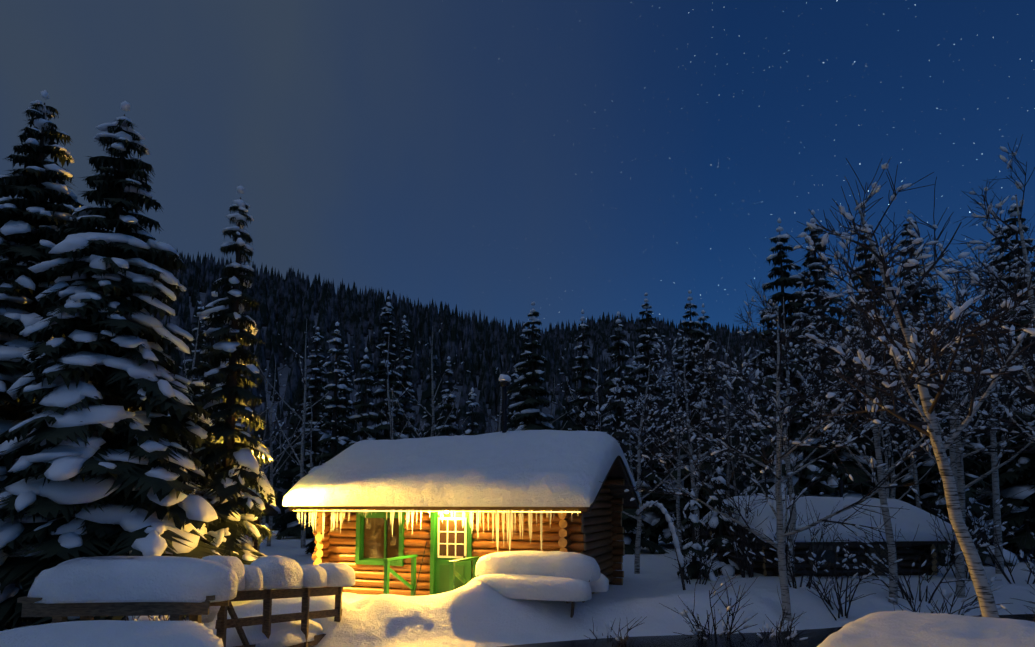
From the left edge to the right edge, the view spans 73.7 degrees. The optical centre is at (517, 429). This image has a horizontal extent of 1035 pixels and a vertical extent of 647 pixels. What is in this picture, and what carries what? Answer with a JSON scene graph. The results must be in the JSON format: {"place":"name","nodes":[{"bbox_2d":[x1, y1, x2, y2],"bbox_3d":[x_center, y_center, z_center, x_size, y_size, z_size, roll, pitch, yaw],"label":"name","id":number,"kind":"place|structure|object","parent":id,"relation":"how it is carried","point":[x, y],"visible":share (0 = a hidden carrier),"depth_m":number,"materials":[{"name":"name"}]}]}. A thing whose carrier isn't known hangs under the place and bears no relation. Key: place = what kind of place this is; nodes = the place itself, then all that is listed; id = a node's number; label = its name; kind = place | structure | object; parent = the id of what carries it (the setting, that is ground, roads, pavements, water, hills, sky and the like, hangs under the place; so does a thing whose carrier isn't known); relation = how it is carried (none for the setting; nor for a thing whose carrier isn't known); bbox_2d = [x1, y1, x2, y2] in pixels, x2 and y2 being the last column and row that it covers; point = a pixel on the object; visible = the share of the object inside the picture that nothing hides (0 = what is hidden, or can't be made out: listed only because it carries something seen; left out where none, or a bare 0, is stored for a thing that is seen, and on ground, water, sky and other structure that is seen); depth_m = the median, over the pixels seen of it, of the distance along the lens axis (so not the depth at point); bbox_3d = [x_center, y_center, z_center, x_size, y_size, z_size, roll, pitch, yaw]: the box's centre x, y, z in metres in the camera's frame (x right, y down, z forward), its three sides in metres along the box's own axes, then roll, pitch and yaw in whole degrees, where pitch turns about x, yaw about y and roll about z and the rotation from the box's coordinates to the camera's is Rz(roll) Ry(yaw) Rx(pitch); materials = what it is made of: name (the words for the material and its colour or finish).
{"place":"outdoors","nodes":[
{"label":"outdoors","id":0,"kind":"place"},
{"bbox_2d":[241,488,277,551],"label":"spruce","id":1,"kind":"object","parent":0,"point":[271,511],"visible":0.04,"depth_m":27.08,"materials":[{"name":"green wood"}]},
{"bbox_2d":[249,488,280,513],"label":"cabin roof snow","id":2,"kind":"structure","parent":1,"relation":"attached to","point":[276,508],"depth_m":27.39,"materials":[{"name":"white snow"}]},
{"bbox_2d":[126,249,713,476],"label":"hill","id":3,"kind":"structure","parent":0,"point":[291,304],"depth_m":170.21,"materials":[{"name":"green plant"}]},
{"bbox_2d":[0,523,1034,646],"bbox_3d":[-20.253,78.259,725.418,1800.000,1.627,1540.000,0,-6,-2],"label":"ground snow","id":4,"kind":"structure","parent":0,"point":[477,614],"depth_m":13.17,"materials":[{"name":"white snow"}]},
{"bbox_2d":[0,90,118,629],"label":"spruce","id":5,"kind":"object","parent":4,"relation":"on","point":[28,236],"visible":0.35,"depth_m":15.20,"materials":[{"name":"green plant"}]},
{"bbox_2d":[0,101,240,630],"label":"spruce","id":6,"kind":"object","parent":4,"relation":"on","point":[97,458],"visible":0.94,"depth_m":13.07,"materials":[{"name":"green plant"}]},
{"bbox_2d":[17,556,237,622],"bbox_3d":[-4.253,2.030,7.660,2.154,1.230,0.889,0,-6,-2],"label":"picnic table","id":7,"kind":"object","parent":4,"relation":"on","point":[175,588],"visible":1,"depth_m":7.34,"materials":[{"name":"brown wood"}]},
{"bbox_2d":[183,302,207,453],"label":"forest spruce","id":8,"kind":"object","parent":4,"relation":"on","point":[188,362],"visible":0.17,"depth_m":43.01,"materials":[{"name":"green plant"}]},
{"bbox_2d":[186,291,254,546],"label":"spruce","id":9,"kind":"object","parent":4,"relation":"on","point":[202,369],"visible":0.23,"depth_m":20.19,"materials":[{"name":"green plant"}]},
{"bbox_2d":[190,186,277,564],"bbox_3d":[-6.635,-0.823,15.730,2.632,9.895,2.394,0,-6,-2],"label":"spruce","id":10,"kind":"object","parent":4,"relation":"on","point":[236,471],"visible":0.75,"depth_m":15.54,"materials":[{"name":"green plant"}]},
{"bbox_2d":[235,373,247,442],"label":"forest spruce","id":11,"kind":"object","parent":4,"relation":"on","point":[237,425],"visible":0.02,"depth_m":33.45,"materials":[{"name":"green plant"}]},
{"bbox_2d":[201,555,354,646],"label":"fence","id":12,"kind":"object","parent":4,"relation":"on","point":[282,576],"visible":0.77,"depth_m":10.70,"materials":[{"name":"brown wood"}]},
{"bbox_2d":[274,327,331,539],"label":"spruce","id":13,"kind":"object","parent":4,"relation":"on","point":[294,527],"visible":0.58,"depth_m":43.47,"materials":[{"name":"green plant"}]},
{"bbox_2d":[300,321,352,553],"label":"forest spruce","id":14,"kind":"object","parent":4,"relation":"on","point":[333,442],"visible":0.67,"depth_m":29.93,"materials":[{"name":"green plant"}]},
{"bbox_2d":[331,344,354,453],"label":"forest spruce","id":15,"kind":"object","parent":4,"relation":"on","point":[344,435],"visible":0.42,"depth_m":38.59,"materials":[{"name":"green plant"}]},
{"bbox_2d":[340,347,385,449],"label":"forest spruce","id":16,"kind":"object","parent":4,"relation":"on","point":[363,404],"visible":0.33,"depth_m":30.20,"materials":[{"name":"green plant"}]},
{"bbox_2d":[367,296,411,439],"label":"spruce","id":17,"kind":"object","parent":4,"relation":"on","point":[379,393],"visible":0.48,"depth_m":40.15,"materials":[{"name":"green plant"}]},
{"bbox_2d":[391,315,418,434],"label":"forest spruce","id":18,"kind":"object","parent":4,"relation":"on","point":[405,349],"visible":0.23,"depth_m":45.15,"materials":[{"name":"green plant"}]},
{"bbox_2d":[432,356,459,435],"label":"forest spruce","id":19,"kind":"object","parent":4,"relation":"on","point":[449,407],"visible":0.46,"depth_m":36.28,"materials":[{"name":"green plant"}]},
{"bbox_2d":[288,381,638,595],"bbox_3d":[-1.264,1.503,18.058,7.682,5.552,6.583,-2,-6,20],"label":"log cabin","id":20,"kind":"object","parent":4,"relation":"on","point":[434,554],"visible":0.5,"depth_m":16.54,"materials":[{"name":"brown wood"}]},
{"bbox_2d":[297,509,577,551],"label":"icicles","id":21,"kind":"object","parent":20,"relation":"attached to","point":[509,519],"visible":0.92,"depth_m":15.27,"materials":[{"name":"ice"}]},
{"bbox_2d":[282,430,641,506],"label":"roof snow","id":22,"kind":"structure","parent":20,"relation":"on","point":[542,468],"depth_m":16.18,"materials":[{"name":"white snow"}]},
{"bbox_2d":[498,374,510,381],"bbox_3d":[-0.333,-1.342,18.099,0.323,0.201,0.299,-2,-6,20],"label":"snow cap","id":23,"kind":"object","parent":20,"relation":"on","point":[502,377],"visible":0.85,"depth_m":18.00,"materials":[{"name":"white snow"}]},
{"bbox_2d":[462,387,480,434],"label":"forest spruce","id":24,"kind":"object","parent":4,"relation":"on","point":[472,424],"visible":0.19,"depth_m":32.70,"materials":[{"name":"green plant"}]},
{"bbox_2d":[507,370,522,430],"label":"spruce","id":25,"kind":"object","parent":4,"relation":"on","point":[510,415],"visible":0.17,"depth_m":45.31,"materials":[{"name":"green plant"}]},
{"bbox_2d":[508,323,536,428],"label":"forest spruce","id":26,"kind":"object","parent":4,"relation":"on","point":[524,370],"visible":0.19,"depth_m":40.63,"materials":[{"name":"green plant"}]},
{"bbox_2d":[509,301,557,430],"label":"forest spruce","id":27,"kind":"object","parent":4,"relation":"on","point":[531,414],"visible":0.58,"depth_m":31.23,"materials":[{"name":"green plant"}]},
{"bbox_2d":[467,550,608,617],"bbox_3d":[0.421,3.346,14.249,2.666,1.661,1.985,-2,-6,20],"label":"picnic table","id":28,"kind":"object","parent":4,"relation":"on","point":[572,577],"visible":0.92,"depth_m":13.62,"materials":[{"name":"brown wood"}]},
{"bbox_2d":[122,464,1034,643],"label":"creek brush","id":29,"kind":"object","parent":4,"relation":"on","point":[698,628],"visible":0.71,"depth_m":16.60,"materials":[{"name":"brown plant"}]},
{"bbox_2d":[567,309,601,430],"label":"forest spruce","id":30,"kind":"object","parent":4,"relation":"on","point":[584,379],"visible":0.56,"depth_m":32.57,"materials":[{"name":"green plant"}]},
{"bbox_2d":[162,214,1034,573],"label":"bare trees","id":31,"kind":"object","parent":4,"relation":"on","point":[730,426],"visible":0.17,"depth_m":32.79,"materials":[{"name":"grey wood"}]},
{"bbox_2d":[261,340,987,536],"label":"forest spruces","id":32,"kind":"object","parent":4,"relation":"on","point":[283,483],"visible":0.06,"depth_m":51.16,"materials":[{"name":"green plant"}]},
{"bbox_2d":[593,311,668,554],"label":"spruce","id":33,"kind":"object","parent":4,"relation":"on","point":[629,523],"visible":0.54,"depth_m":30.80,"materials":[{"name":"green plant"}]},
{"bbox_2d":[623,355,660,538],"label":"forest spruce","id":34,"kind":"object","parent":4,"relation":"on","point":[634,365],"visible":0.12,"depth_m":44.21,"materials":[{"name":"green plant"}]},
{"bbox_2d":[569,332,735,573],"bbox_3d":[3.943,0.905,21.738,5.959,7.718,5.674,-1,-6,13],"label":"birch","id":35,"kind":"object","parent":4,"relation":"on","point":[639,461],"visible":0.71,"depth_m":21.56,"materials":[{"name":"white plant"}]},
{"bbox_2d":[626,293,688,544],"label":"spruce","id":36,"kind":"object","parent":4,"relation":"on","point":[656,513],"visible":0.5,"depth_m":36.08,"materials":[{"name":"green plant"}]},
{"bbox_2d":[636,500,685,589],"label":"bent sapling","id":37,"kind":"object","parent":4,"relation":"on","point":[667,516],"visible":0.98,"depth_m":18.23,"materials":[{"name":"grey wood"}]},
{"bbox_2d":[568,327,812,540],"bbox_3d":[5.898,0.629,25.176,6.174,8.985,7.515,4,-7,-31],"label":"birch","id":38,"kind":"object","parent":4,"relation":"on","point":[687,421],"visible":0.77,"depth_m":25.13,"materials":[{"name":"white plant"}]},
{"bbox_2d":[651,290,739,543],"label":"spruce","id":39,"kind":"object","parent":4,"relation":"on","point":[666,536],"visible":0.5,"depth_m":33.90,"materials":[{"name":"green plant"}]},
{"bbox_2d":[677,490,719,580],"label":"spruce","id":40,"kind":"object","parent":4,"relation":"on","point":[694,520],"visible":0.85,"depth_m":20.19,"materials":[{"name":"green plant"}]},
{"bbox_2d":[675,304,737,541],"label":"forest spruce","id":41,"kind":"object","parent":4,"relation":"on","point":[704,325],"visible":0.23,"depth_m":37.37,"materials":[{"name":"green plant"}]},
{"bbox_2d":[704,466,742,575],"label":"spruce","id":42,"kind":"object","parent":4,"relation":"on","point":[729,565],"visible":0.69,"depth_m":21.69,"materials":[{"name":"green plant"}]},
{"bbox_2d":[597,286,964,620],"bbox_3d":[5.832,0.533,14.681,5.940,7.084,6.118,5,-8,-40],"label":"birch","id":43,"kind":"object","parent":4,"relation":"on","point":[779,543],"visible":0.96,"depth_m":14.49,"materials":[{"name":"grey plant"}]},
{"bbox_2d":[736,218,842,496],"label":"spruce","id":44,"kind":"object","parent":4,"relation":"on","point":[782,281],"visible":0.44,"depth_m":26.71,"materials":[{"name":"green plant"}]},
{"bbox_2d":[692,257,905,581],"bbox_3d":[7.981,-0.153,19.586,5.578,9.377,6.857,-3,-7,27],"label":"birch","id":45,"kind":"object","parent":4,"relation":"on","point":[786,459],"visible":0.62,"depth_m":19.64,"materials":[{"name":"white plant"}]},
{"bbox_2d":[802,355,844,451],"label":"forest spruce","id":46,"kind":"object","parent":4,"relation":"on","point":[818,417],"depth_m":41.53,"materials":[{"name":"green plant"}]},
{"bbox_2d":[699,480,953,576],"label":"shed","id":47,"kind":"structure","parent":4,"relation":"on","point":[763,567],"depth_m":21.16,"materials":[{"name":"brown wood"}]},
{"bbox_2d":[699,495,955,542],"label":"roof snow","id":48,"kind":"structure","parent":47,"relation":"on","point":[907,522],"depth_m":21.08,"materials":[{"name":"white snow"}]},
{"bbox_2d":[775,210,877,498],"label":"spruce","id":49,"kind":"object","parent":4,"relation":"on","point":[811,261],"visible":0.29,"depth_m":27.26,"materials":[{"name":"green plant"}]},
{"bbox_2d":[830,282,871,490],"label":"spruce","id":50,"kind":"object","parent":4,"relation":"on","point":[847,299],"depth_m":34.99,"materials":[{"name":"green plant"}]},
{"bbox_2d":[718,239,1014,604],"bbox_3d":[8.469,-0.093,16.679,5.995,8.658,6.741,-5,-8,42],"label":"birch","id":51,"kind":"object","parent":4,"relation":"on","point":[882,473],"visible":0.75,"depth_m":16.19,"materials":[{"name":"grey plant"}]},
{"bbox_2d":[837,213,938,510],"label":"spruce","id":52,"kind":"object","parent":4,"relation":"on","point":[896,458],"visible":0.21,"depth_m":29.43,"materials":[{"name":"green plant"}]},
{"bbox_2d":[781,158,1034,617],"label":"birch","id":53,"kind":"object","parent":4,"relation":"on","point":[918,365],"visible":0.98,"depth_m":8.64,"materials":[{"name":"white plant"}]},
{"bbox_2d":[782,236,1034,578],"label":"birch","id":54,"kind":"object","parent":4,"relation":"on","point":[952,457],"visible":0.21,"depth_m":20.64,"materials":[{"name":"white plant"}]},
{"bbox_2d":[791,292,1033,498],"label":"birch","id":55,"kind":"object","parent":4,"relation":"on","point":[893,476],"visible":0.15,"depth_m":25.57,"materials":[{"name":"white plant"}]},
{"bbox_2d":[815,244,1034,597],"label":"birch","id":56,"kind":"object","parent":4,"relation":"on","point":[962,488],"visible":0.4,"depth_m":17.01,"materials":[{"name":"white plant"}]},
{"bbox_2d":[887,210,981,539],"bbox_3d":[18.520,-2.241,32.007,4.550,16.320,5.142,0,-6,-2],"label":"spruce","id":57,"kind":"object","parent":4,"relation":"on","point":[915,297],"visible":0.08,"depth_m":32.00,"materials":[{"name":"green plant"}]},
{"bbox_2d":[896,268,1018,566],"bbox_3d":[16.474,-0.563,26.486,3.989,11.828,3.936,0,-6,-2],"label":"spruce","id":58,"kind":"object","parent":4,"relation":"on","point":[929,498],"visible":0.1,"depth_m":25.96,"materials":[{"name":"green plant"}]},
{"bbox_2d":[892,134,1034,439],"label":"birch","id":59,"kind":"object","parent":4,"relation":"on","point":[992,274],"visible":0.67,"depth_m":12.30,"materials":[{"name":"white plant"}]},
{"bbox_2d":[936,248,1034,458],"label":"conifer tree","id":60,"kind":"object","parent":4,"relation":"on","point":[1028,425],"visible":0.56,"depth_m":14.11,"materials":[{"name":"white plant"}]},
{"bbox_2d":[943,215,1034,434],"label":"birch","id":61,"kind":"object","parent":4,"relation":"on","point":[1028,412],"visible":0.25,"depth_m":18.32,"materials":[{"name":"white plant"}]},
{"bbox_2d":[967,248,1029,548],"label":"spruce","id":62,"kind":"object","parent":4,"relation":"on","point":[984,459],"depth_m":34.00,"materials":[{"name":"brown plant"}]},
{"bbox_2d":[969,219,1032,553],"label":"spruce","id":63,"kind":"object","parent":4,"relation":"on","point":[1019,480],"visible":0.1,"depth_m":31.62,"materials":[{"name":"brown plant"}]},
{"bbox_2d":[970,195,1034,549],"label":"spruce","id":64,"kind":"object","parent":4,"relation":"on","point":[1025,499],"visible":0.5,"depth_m":27.43,"materials":[{"name":"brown plant"}]},
{"bbox_2d":[0,0,1034,334],"label":"sky","id":65,"kind":"structure","parent":0,"point":[492,158],"materials":[{"name":"blue"}]},
{"bbox_2d":[501,614,1034,646],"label":"creek water","id":66,"kind":"structure","parent":0,"point":[819,636],"depth_m":12.32,"materials":[{"name":"black liquid"}]},
{"bbox_2d":[530,312,1027,502],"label":"hill","id":67,"kind":"structure","parent":0,"point":[601,332],"depth_m":327.02,"materials":[{"name":"green plant"}]}
]}

